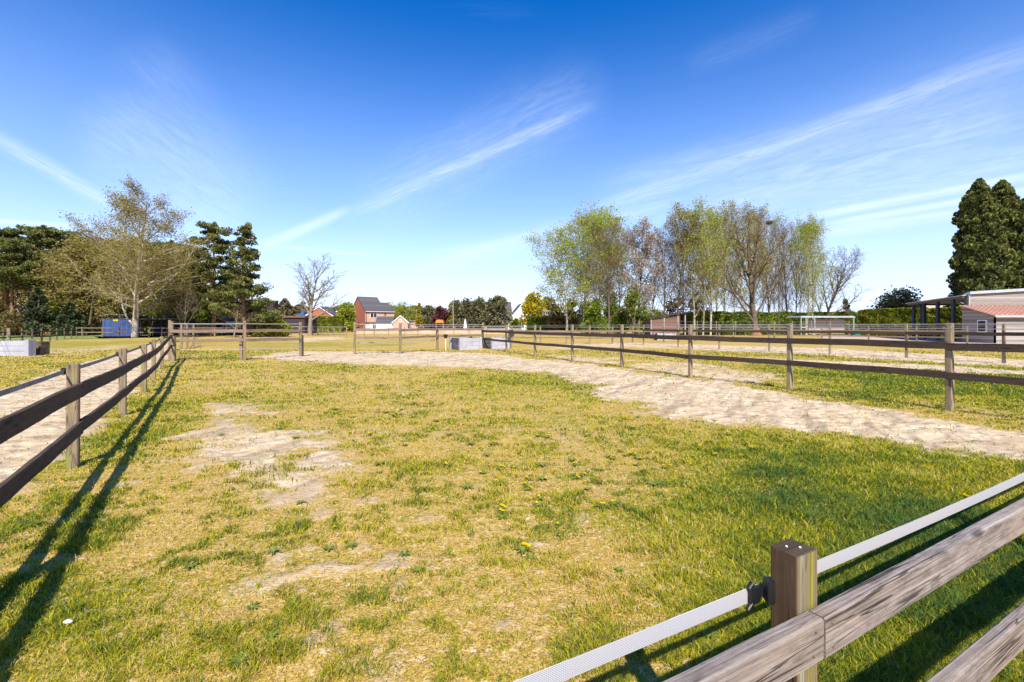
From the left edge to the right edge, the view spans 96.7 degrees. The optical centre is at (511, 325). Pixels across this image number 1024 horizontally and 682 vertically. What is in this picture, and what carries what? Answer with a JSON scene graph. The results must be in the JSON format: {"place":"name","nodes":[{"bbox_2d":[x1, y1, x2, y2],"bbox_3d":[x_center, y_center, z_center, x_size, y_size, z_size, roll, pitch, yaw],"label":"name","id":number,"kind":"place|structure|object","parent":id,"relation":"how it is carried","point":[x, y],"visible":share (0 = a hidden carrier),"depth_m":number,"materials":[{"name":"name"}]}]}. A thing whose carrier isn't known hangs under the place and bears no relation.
{"place":"outdoors","nodes":[
{"label":"outdoors","id":0,"kind":"place"},
{"bbox_2d":[0,335,195,339],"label":"pasture","id":1,"kind":"structure","parent":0,"point":[74,337],"depth_m":61.23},
{"bbox_2d":[0,308,34,335],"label":"shrub","id":2,"kind":"object","parent":1,"relation":"on","point":[11,322],"visible":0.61,"depth_m":72.79,"materials":[{"name":"green plant"}]},
{"bbox_2d":[0,236,51,317],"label":"pine tree","id":3,"kind":"object","parent":1,"relation":"on","point":[9,247],"visible":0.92,"depth_m":75.28,"materials":[{"name":"green plant"}]},
{"bbox_2d":[16,286,56,335],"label":"spruce tree","id":4,"kind":"object","parent":1,"relation":"on","point":[34,313],"visible":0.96,"depth_m":71.50,"materials":[{"name":"green plant"}]},
{"bbox_2d":[46,302,90,335],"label":"spruce tree","id":5,"kind":"object","parent":1,"relation":"on","point":[70,317],"visible":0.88,"depth_m":71.30,"materials":[{"name":"green plant"}]},
{"bbox_2d":[30,240,129,334],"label":"budding tree","id":6,"kind":"object","parent":1,"relation":"on","point":[75,253],"visible":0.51,"depth_m":74.37,"materials":[{"name":"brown plant"}]},
{"bbox_2d":[101,318,139,335],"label":"blue shed","id":7,"kind":"structure","parent":1,"relation":"on","point":[124,324],"depth_m":68.07,"materials":[{"name":"metal"}]},
{"bbox_2d":[84,247,166,317],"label":"budding tree","id":8,"kind":"object","parent":1,"relation":"on","point":[119,310],"visible":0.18,"depth_m":75.46,"materials":[{"name":"brown plant"}]},
{"bbox_2d":[94,335,164,338],"bbox_3d":[-55.566,1.570,65.955,8.303,0.001,21.105,0,0,-38],"label":"yellow flower strip","id":9,"kind":"object","parent":1,"relation":"on","point":[130,337],"visible":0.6,"depth_m":61.23,"materials":[{"name":"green plant"}]},
{"bbox_2d":[32,173,216,336],"bbox_3d":[-50.592,-8.783,60.457,18.879,21.358,22.495,0,0,0],"label":"birch tree","id":10,"kind":"object","parent":9,"relation":"on","point":[143,251],"visible":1,"depth_m":59.21,"materials":[{"name":"beige plant"}]},
{"bbox_2d":[106,243,207,334],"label":"budding tree","id":11,"kind":"object","parent":1,"relation":"on","point":[175,245],"visible":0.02,"depth_m":77.86,"materials":[{"name":"brown plant"}]},
{"bbox_2d":[124,247,196,335],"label":"budding tree","id":12,"kind":"object","parent":1,"relation":"on","point":[165,314],"visible":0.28,"depth_m":73.62,"materials":[{"name":"brown plant"}]},
{"bbox_2d":[140,319,197,335],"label":"open stable","id":13,"kind":"structure","parent":1,"relation":"on","point":[157,326],"depth_m":74.50,"materials":[{"name":"brown wood"}]},
{"bbox_2d":[132,251,210,321],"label":"budding tree","id":14,"kind":"object","parent":1,"relation":"on","point":[169,312],"visible":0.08,"depth_m":75.52,"materials":[{"name":"brown plant"}]},
{"bbox_2d":[219,300,278,334],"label":"black house","id":15,"kind":"structure","parent":0,"point":[271,306],"depth_m":76.62,"materials":[{"name":"brick"}]},
{"bbox_2d":[283,316,317,332],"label":"flat garage","id":16,"kind":"structure","parent":0,"point":[293,320],"depth_m":95.00,"materials":[{"name":"brick"}]},
{"bbox_2d":[351,296,394,331],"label":"brick house","id":17,"kind":"structure","parent":0,"point":[369,310],"depth_m":123.02,"materials":[{"name":"brick"}]},
{"bbox_2d":[375,315,410,327],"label":"garage","id":18,"kind":"structure","parent":0,"point":[386,321],"depth_m":112.37,"materials":[{"name":"paint"}]},
{"bbox_2d":[356,328,521,333],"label":"garden wall","id":19,"kind":"structure","parent":0,"point":[432,332],"depth_m":92.00,"materials":[{"name":"concrete"}]},
{"bbox_2d":[0,326,1023,681],"bbox_3d":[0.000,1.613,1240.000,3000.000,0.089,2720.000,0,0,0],"label":"ground","id":20,"kind":"structure","parent":0,"point":[678,404],"depth_m":4.65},
{"bbox_2d":[0,340,35,355],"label":"concrete water trough","id":21,"kind":"object","parent":20,"relation":"on","point":[19,348],"visible":0.88,"depth_m":23.87,"materials":[{"name":"concrete"}]},
{"bbox_2d":[0,226,38,313],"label":"pine tree","id":22,"kind":"object","parent":20,"relation":"on","point":[4,232],"visible":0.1,"depth_m":85.99,"materials":[{"name":"green plant"}]},
{"bbox_2d":[3,224,71,297],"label":"pine tree","id":23,"kind":"object","parent":20,"relation":"on","point":[41,235],"visible":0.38,"depth_m":82.11,"materials":[{"name":"green plant"}]},
{"bbox_2d":[0,328,77,340],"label":"rail fence","id":24,"kind":"object","parent":20,"relation":"on","point":[41,331],"visible":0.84,"depth_m":46.39,"materials":[{"name":"brown wood"}]},
{"bbox_2d":[36,341,49,354],"bbox_3d":[-25.704,1.215,24.861,0.480,0.770,0.560,0,0,0],"label":"feed bin","id":25,"kind":"object","parent":20,"relation":"on","point":[42,347],"visible":0.77,"depth_m":24.73,"materials":[{"name":"black"}]},
{"bbox_2d":[41,298,63,334],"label":"shrub","id":26,"kind":"object","parent":20,"relation":"on","point":[57,312],"visible":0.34,"depth_m":77.40,"materials":[{"name":"green plant"}]},
{"bbox_2d":[21,243,89,312],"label":"budding tree","id":27,"kind":"object","parent":20,"relation":"on","point":[46,275],"visible":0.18,"depth_m":77.00,"materials":[{"name":"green plant"}]},
{"bbox_2d":[31,227,129,320],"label":"budding tree","id":28,"kind":"object","parent":20,"relation":"on","point":[74,240],"visible":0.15,"depth_m":75.06,"materials":[{"name":"brown plant"}]},
{"bbox_2d":[0,320,171,507],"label":"rail fence","id":29,"kind":"object","parent":20,"relation":"on","point":[69,396],"visible":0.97,"depth_m":5.08,"materials":[{"name":"brown wood"}]},
{"bbox_2d":[81,294,139,334],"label":"shrub","id":30,"kind":"object","parent":20,"relation":"on","point":[99,326],"visible":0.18,"depth_m":78.66,"materials":[{"name":"green plant"}]},
{"bbox_2d":[0,275,253,315],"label":"distant woodland","id":31,"kind":"object","parent":20,"relation":"on","point":[19,293],"visible":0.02,"depth_m":145.82,"materials":[{"name":"green plant"}]},
{"bbox_2d":[126,297,156,334],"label":"shrub","id":32,"kind":"object","parent":20,"relation":"on","point":[147,324],"visible":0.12,"depth_m":81.06,"materials":[{"name":"green plant"}]},
{"bbox_2d":[76,327,235,336],"bbox_3d":[-50.089,1.009,63.981,22.430,1.683,0.180,0,0,0],"label":"rail fence","id":33,"kind":"object","parent":20,"relation":"on","point":[119,332],"visible":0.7,"depth_m":63.94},
{"bbox_2d":[170,285,207,334],"bbox_3d":[-45.820,-1.984,63.923,5.747,7.542,4.431,0,0,36],"label":"bare tree","id":34,"kind":"object","parent":20,"relation":"on","point":[185,307],"visible":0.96,"depth_m":63.64,"materials":[{"name":"grey plant"}]},
{"bbox_2d":[173,297,218,334],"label":"shrub","id":35,"kind":"object","parent":20,"relation":"on","point":[203,314],"visible":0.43,"depth_m":77.03,"materials":[{"name":"green plant"}]},
{"bbox_2d":[184,221,249,335],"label":"pine tree","id":36,"kind":"object","parent":20,"relation":"on","point":[219,246],"visible":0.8,"depth_m":70.64,"materials":[{"name":"green plant"}]},
{"bbox_2d":[211,303,255,337],"bbox_3d":[-37.820,-0.711,62.129,4.156,4.863,5.390,0,0,34],"label":"bare tree","id":37,"kind":"object","parent":20,"relation":"on","point":[237,312],"visible":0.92,"depth_m":61.97,"materials":[{"name":"grey plant"}]},
{"bbox_2d":[170,321,301,360],"bbox_3d":[-12.942,0.817,21.692,5.543,2.067,1.682,0,0,-31],"label":"rail fence","id":38,"kind":"object","parent":20,"relation":"on","point":[244,340],"visible":0.95,"depth_m":21.04,"materials":[{"name":"wood"}]},
{"bbox_2d":[225,649,256,668],"bbox_3d":[-1.280,1.582,2.161,0.126,0.027,0.127,0,0,30],"label":"weed rosette","id":39,"kind":"object","parent":20,"relation":"on","point":[237,659],"visible":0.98,"depth_m":2.16,"materials":[{"name":"green plant"}]},
{"bbox_2d":[206,221,285,336],"bbox_3d":[-36.605,-6.375,64.061,10.322,16.580,9.613,0,0,0],"label":"pine tree","id":40,"kind":"object","parent":20,"relation":"on","point":[244,254],"visible":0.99,"depth_m":62.99,"materials":[{"name":"green plant"}]},
{"bbox_2d":[254,317,277,336],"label":"shrub","id":41,"kind":"object","parent":20,"relation":"on","point":[260,325],"visible":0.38,"depth_m":65.08,"materials":[{"name":"green plant"}]},
{"bbox_2d":[269,317,292,336],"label":"shrub","id":42,"kind":"object","parent":20,"relation":"on","point":[278,323],"visible":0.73,"depth_m":65.47,"materials":[{"name":"green plant"}]},
{"bbox_2d":[278,298,304,319],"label":"distant woodland","id":43,"kind":"object","parent":20,"relation":"on","point":[284,304],"visible":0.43,"depth_m":184.64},
{"bbox_2d":[286,254,348,335],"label":"bare tree","id":44,"kind":"object","parent":20,"relation":"on","point":[311,300],"visible":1,"depth_m":74.43,"materials":[{"name":"grey plant"}]},
{"bbox_2d":[296,306,347,330],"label":"bungalow","id":45,"kind":"object","parent":20,"relation":"on","point":[317,311],"visible":0.24,"depth_m":130.46,"materials":[{"name":"red brick"}]},
{"bbox_2d":[314,315,344,332],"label":"hedge","id":46,"kind":"object","parent":20,"relation":"on","point":[337,322],"visible":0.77,"depth_m":107.03,"materials":[{"name":"green plant"}]},
{"bbox_2d":[336,300,356,331],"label":"shrub","id":47,"kind":"object","parent":20,"relation":"on","point":[345,309],"visible":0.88,"depth_m":117.47,"materials":[{"name":"green plant"}]},
{"bbox_2d":[353,322,483,353],"bbox_3d":[-5.084,0.805,28.730,9.659,2.091,1.599,0,0,-45],"label":"rail fence","id":48,"kind":"object","parent":20,"relation":"on","point":[400,330],"visible":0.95,"depth_m":27.24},
{"bbox_2d":[415,305,435,327],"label":"shrub","id":49,"kind":"object","parent":20,"relation":"on","point":[427,312],"visible":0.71,"depth_m":115.45,"materials":[{"name":"green plant"}]},
{"bbox_2d":[430,305,449,327],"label":"shrub","id":50,"kind":"object","parent":20,"relation":"on","point":[441,312],"visible":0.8,"depth_m":111.09,"materials":[{"name":"red plant"}]},
{"bbox_2d":[447,298,465,327],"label":"conifer","id":51,"kind":"object","parent":20,"relation":"on","point":[457,303],"visible":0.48,"depth_m":107.30,"materials":[{"name":"green plant"}]},
{"bbox_2d":[449,337,481,349],"bbox_3d":[-3.146,1.225,30.893,1.700,0.950,1.480,0,0,-36],"label":"concrete water trough","id":52,"kind":"object","parent":20,"relation":"on","point":[466,343],"visible":0.87,"depth_m":30.41,"materials":[{"name":"concrete"}]},
{"bbox_2d":[457,297,479,327],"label":"conifer","id":53,"kind":"object","parent":20,"relation":"on","point":[468,313],"visible":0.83,"depth_m":105.28,"materials":[{"name":"green plant"}]},
{"bbox_2d":[473,296,488,327],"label":"conifer","id":54,"kind":"object","parent":20,"relation":"on","point":[480,302],"visible":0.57,"depth_m":106.10,"materials":[{"name":"green plant"}]},
{"bbox_2d":[479,298,496,327],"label":"conifer","id":55,"kind":"object","parent":20,"relation":"on","point":[486,318],"visible":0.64,"depth_m":104.22,"materials":[{"name":"green plant"}]},
{"bbox_2d":[484,336,510,348],"bbox_3d":[-1.097,1.235,32.486,1.680,0.930,1.380,0,0,-36],"label":"concrete water trough","id":56,"kind":"object","parent":20,"relation":"on","point":[488,344],"visible":0.71,"depth_m":31.92,"materials":[{"name":"concrete"}]},
{"bbox_2d":[490,295,513,327],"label":"conifer","id":57,"kind":"object","parent":20,"relation":"on","point":[500,303],"visible":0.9,"depth_m":103.48,"materials":[{"name":"green plant"}]},
{"bbox_2d":[518,290,547,329],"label":"tree","id":58,"kind":"object","parent":20,"relation":"on","point":[528,308],"visible":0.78,"depth_m":95.27,"materials":[{"name":"yellow plant"}]},
{"bbox_2d":[527,316,569,334],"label":"hedge","id":59,"kind":"object","parent":20,"relation":"on","point":[532,321],"visible":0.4,"depth_m":83.07,"materials":[{"name":"green plant"}]},
{"bbox_2d":[546,304,568,332],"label":"shrub","id":60,"kind":"object","parent":20,"relation":"on","point":[556,323],"visible":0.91,"depth_m":79.25,"materials":[{"name":"green plant"}]},
{"bbox_2d":[522,226,597,330],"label":"birch tree","id":61,"kind":"object","parent":20,"relation":"on","point":[557,254],"visible":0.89,"depth_m":73.58,"materials":[{"name":"green plant"}]},
{"bbox_2d":[564,299,580,329],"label":"shrub","id":62,"kind":"object","parent":20,"relation":"on","point":[573,320],"visible":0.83,"depth_m":75.32,"materials":[{"name":"green plant"}]},
{"bbox_2d":[541,205,631,319],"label":"birch tree","id":63,"kind":"object","parent":20,"relation":"on","point":[584,223],"visible":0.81,"depth_m":70.66,"materials":[{"name":"green plant"}]},
{"bbox_2d":[542,199,637,332],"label":"birch tree","id":64,"kind":"object","parent":20,"relation":"on","point":[573,253],"visible":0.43,"depth_m":75.00,"materials":[{"name":"green plant"}]},
{"bbox_2d":[579,298,610,332],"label":"shrub","id":65,"kind":"object","parent":20,"relation":"on","point":[595,309],"visible":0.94,"depth_m":69.56,"materials":[{"name":"green plant"}]},
{"bbox_2d":[575,213,629,324],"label":"birch tree","id":66,"kind":"object","parent":20,"relation":"on","point":[615,286],"visible":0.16,"depth_m":79.21,"materials":[{"name":"green plant"}]},
{"bbox_2d":[583,217,650,333],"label":"bare tree","id":67,"kind":"object","parent":20,"relation":"on","point":[608,282],"visible":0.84,"depth_m":69.20,"materials":[{"name":"green plant"}]},
{"bbox_2d":[603,301,631,333],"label":"shrub","id":68,"kind":"object","parent":20,"relation":"on","point":[617,319],"visible":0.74,"depth_m":72.42,"materials":[{"name":"green plant"}]},
{"bbox_2d":[580,235,663,314],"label":"birch tree","id":69,"kind":"object","parent":20,"relation":"on","point":[621,296],"visible":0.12,"depth_m":82.02,"materials":[{"name":"green plant"}]},
{"bbox_2d":[622,288,648,333],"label":"shrub","id":70,"kind":"object","parent":20,"relation":"on","point":[638,316],"visible":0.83,"depth_m":69.80,"materials":[{"name":"green plant"}]},
{"bbox_2d":[613,215,668,322],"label":"birch tree","id":71,"kind":"object","parent":20,"relation":"on","point":[638,268],"visible":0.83,"depth_m":71.35,"materials":[{"name":"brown plant"}]},
{"bbox_2d":[640,234,672,310],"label":"bare tree","id":72,"kind":"object","parent":20,"relation":"on","point":[658,267],"visible":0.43,"depth_m":78.80,"materials":[{"name":"brown plant"}]},
{"bbox_2d":[644,226,682,316],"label":"bare tree","id":73,"kind":"object","parent":20,"relation":"on","point":[665,273],"visible":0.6,"depth_m":75.87,"materials":[{"name":"brown plant"}]},
{"bbox_2d":[642,312,688,334],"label":"field shed","id":74,"kind":"structure","parent":20,"relation":"on","point":[664,322],"depth_m":66.00,"materials":[{"name":"brown wood"}]},
{"bbox_2d":[665,297,689,329],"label":"bare tree","id":75,"kind":"object","parent":20,"relation":"on","point":[670,309],"visible":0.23,"depth_m":85.83,"materials":[{"name":"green plant"}]},
{"bbox_2d":[668,231,699,334],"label":"bare tree","id":76,"kind":"object","parent":20,"relation":"on","point":[683,293],"visible":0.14,"depth_m":83.92,"materials":[{"name":"brown plant"}]},
{"bbox_2d":[654,212,715,314],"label":"birch tree","id":77,"kind":"object","parent":20,"relation":"on","point":[679,276],"visible":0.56,"depth_m":75.68,"materials":[{"name":"green plant"}]},
{"bbox_2d":[657,201,736,334],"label":"birch tree","id":78,"kind":"object","parent":20,"relation":"on","point":[676,234],"visible":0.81,"depth_m":73.06,"materials":[{"name":"green plant"}]},
{"bbox_2d":[671,207,730,334],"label":"birch tree","id":79,"kind":"object","parent":20,"relation":"on","point":[703,307],"visible":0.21,"depth_m":78.24,"materials":[{"name":"green plant"}]},
{"bbox_2d":[673,194,749,334],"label":"birch tree","id":80,"kind":"object","parent":20,"relation":"on","point":[706,225],"visible":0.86,"depth_m":71.67,"materials":[{"name":"green plant"}]},
{"bbox_2d":[692,200,753,310],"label":"birch tree","id":81,"kind":"object","parent":20,"relation":"on","point":[731,209],"visible":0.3,"depth_m":79.36,"materials":[{"name":"green plant"}]},
{"bbox_2d":[481,326,967,343],"bbox_3d":[18.564,0.921,43.841,42.472,1.860,8.452,0,0,0],"label":"rail fence","id":82,"kind":"object","parent":20,"relation":"on","point":[732,335],"visible":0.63,"depth_m":42.41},
{"bbox_2d":[706,216,746,334],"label":"birch tree","id":83,"kind":"object","parent":20,"relation":"on","point":[724,309],"visible":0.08,"depth_m":83.13,"materials":[{"name":"green plant"}]},
{"bbox_2d":[713,197,784,310],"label":"birch tree","id":84,"kind":"object","parent":20,"relation":"on","point":[741,280],"visible":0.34,"depth_m":80.40,"materials":[{"name":"green plant"}]},
{"bbox_2d":[701,199,801,334],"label":"bare tree","id":85,"kind":"object","parent":20,"relation":"on","point":[751,286],"visible":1,"depth_m":69.91,"materials":[{"name":"brown plant"}]},
{"bbox_2d":[481,323,1023,410],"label":"rail fence","id":86,"kind":"object","parent":20,"relation":"on","point":[950,347],"visible":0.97,"depth_m":10.64,"materials":[{"name":"wood"}]},
{"bbox_2d":[727,203,788,310],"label":"birch tree","id":87,"kind":"object","parent":20,"relation":"on","point":[776,221],"visible":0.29,"depth_m":84.18,"materials":[{"name":"green plant"}]},
{"bbox_2d":[513,473,1023,681],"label":"paddock fence","id":88,"kind":"object","parent":20,"relation":"on","point":[801,637],"visible":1,"depth_m":1.19,"materials":[{"name":"brown wood"}]},
{"bbox_2d":[741,201,800,311],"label":"bare tree","id":89,"kind":"object","parent":20,"relation":"on","point":[771,291],"visible":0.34,"depth_m":82.51,"materials":[{"name":"brown plant"}]},
{"bbox_2d":[684,311,858,334],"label":"hedge","id":90,"kind":"object","parent":20,"relation":"on","point":[738,317],"visible":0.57,"depth_m":79.90,"materials":[{"name":"green plant"}]},
{"bbox_2d":[758,222,798,334],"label":"bare tree","id":91,"kind":"object","parent":20,"relation":"on","point":[778,284],"visible":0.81,"depth_m":79.88,"materials":[{"name":"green plant"}]},
{"bbox_2d":[768,219,801,310],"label":"tree","id":92,"kind":"object","parent":20,"relation":"on","point":[785,297],"visible":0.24,"depth_m":86.95,"materials":[{"name":"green plant"}]},
{"bbox_2d":[773,220,810,334],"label":"bare tree","id":93,"kind":"object","parent":20,"relation":"on","point":[796,263],"visible":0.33,"depth_m":81.99,"materials":[{"name":"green plant"}]},
{"bbox_2d":[782,209,842,334],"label":"birch tree","id":94,"kind":"object","parent":20,"relation":"on","point":[807,249],"visible":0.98,"depth_m":77.96,"materials":[{"name":"green plant"}]},
{"bbox_2d":[788,212,837,334],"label":"birch tree","id":95,"kind":"object","parent":20,"relation":"on","point":[813,262],"visible":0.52,"depth_m":79.55,"materials":[{"name":"green plant"}]},
{"bbox_2d":[786,316,854,334],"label":"horse shelter","id":96,"kind":"object","parent":20,"relation":"on","point":[826,321],"visible":0.69,"depth_m":71.50,"materials":[{"name":"metal"}]},
{"bbox_2d":[643,323,1023,362],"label":"rail fence","id":97,"kind":"object","parent":20,"relation":"on","point":[1003,333],"visible":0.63,"depth_m":24.33,"materials":[{"name":"wood"}]},
{"bbox_2d":[798,244,870,334],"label":"bare tree","id":98,"kind":"object","parent":20,"relation":"on","point":[837,286],"visible":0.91,"depth_m":78.87,"materials":[{"name":"brown plant"}]},
{"bbox_2d":[867,285,922,308],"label":"tree","id":99,"kind":"object","parent":20,"relation":"on","point":[896,300],"visible":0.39,"depth_m":79.29,"materials":[{"name":"green plant"}]},
{"bbox_2d":[857,306,961,336],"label":"hedge","id":100,"kind":"object","parent":20,"relation":"on","point":[903,315],"visible":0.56,"depth_m":68.63,"materials":[{"name":"green plant"}]},
{"bbox_2d":[943,177,1017,306],"bbox_3d":[67.972,-9.781,66.037,7.917,23.361,7.838,0,0,0],"label":"cypress tree","id":101,"kind":"object","parent":20,"relation":"on","point":[977,250],"visible":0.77,"depth_m":64.54,"materials":[{"name":"plant"}]},
{"bbox_2d":[959,288,1023,342],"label":"barn","id":102,"kind":"structure","parent":20,"relation":"on","point":[992,306],"depth_m":42.85,"materials":[{"name":"metal"}]},
{"bbox_2d":[976,179,1023,288],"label":"cypress tree","id":103,"kind":"object","parent":20,"relation":"on","point":[1004,190],"visible":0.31,"depth_m":64.83,"materials":[{"name":"plant"}]},
{"bbox_2d":[0,349,1023,681],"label":"grass","id":104,"kind":"structure","parent":0,"point":[956,609],"depth_m":3.69,"materials":[{"name":"plant"}]},
{"bbox_2d":[0,0,1023,315],"label":"sky","id":105,"kind":"structure","parent":0,"point":[414,145],"materials":[{"name":"blue"}]},
{"bbox_2d":[506,302,530,329],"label":"white house","id":106,"kind":"structure","parent":0,"point":[517,310],"depth_m":118.15,"materials":[{"name":"tile"}]},
{"bbox_2d":[818,335,1023,343],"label":"yard","id":107,"kind":"structure","parent":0,"point":[958,340],"depth_m":56.40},
{"bbox_2d":[905,295,966,340],"bbox_3d":[49.958,-0.700,54.112,5.630,4.600,22.908,0,0,45],"label":"carport","id":108,"kind":"object","parent":107,"relation":"on","point":[951,301],"visible":0.77,"depth_m":52.28,"materials":[{"name":"metal"}]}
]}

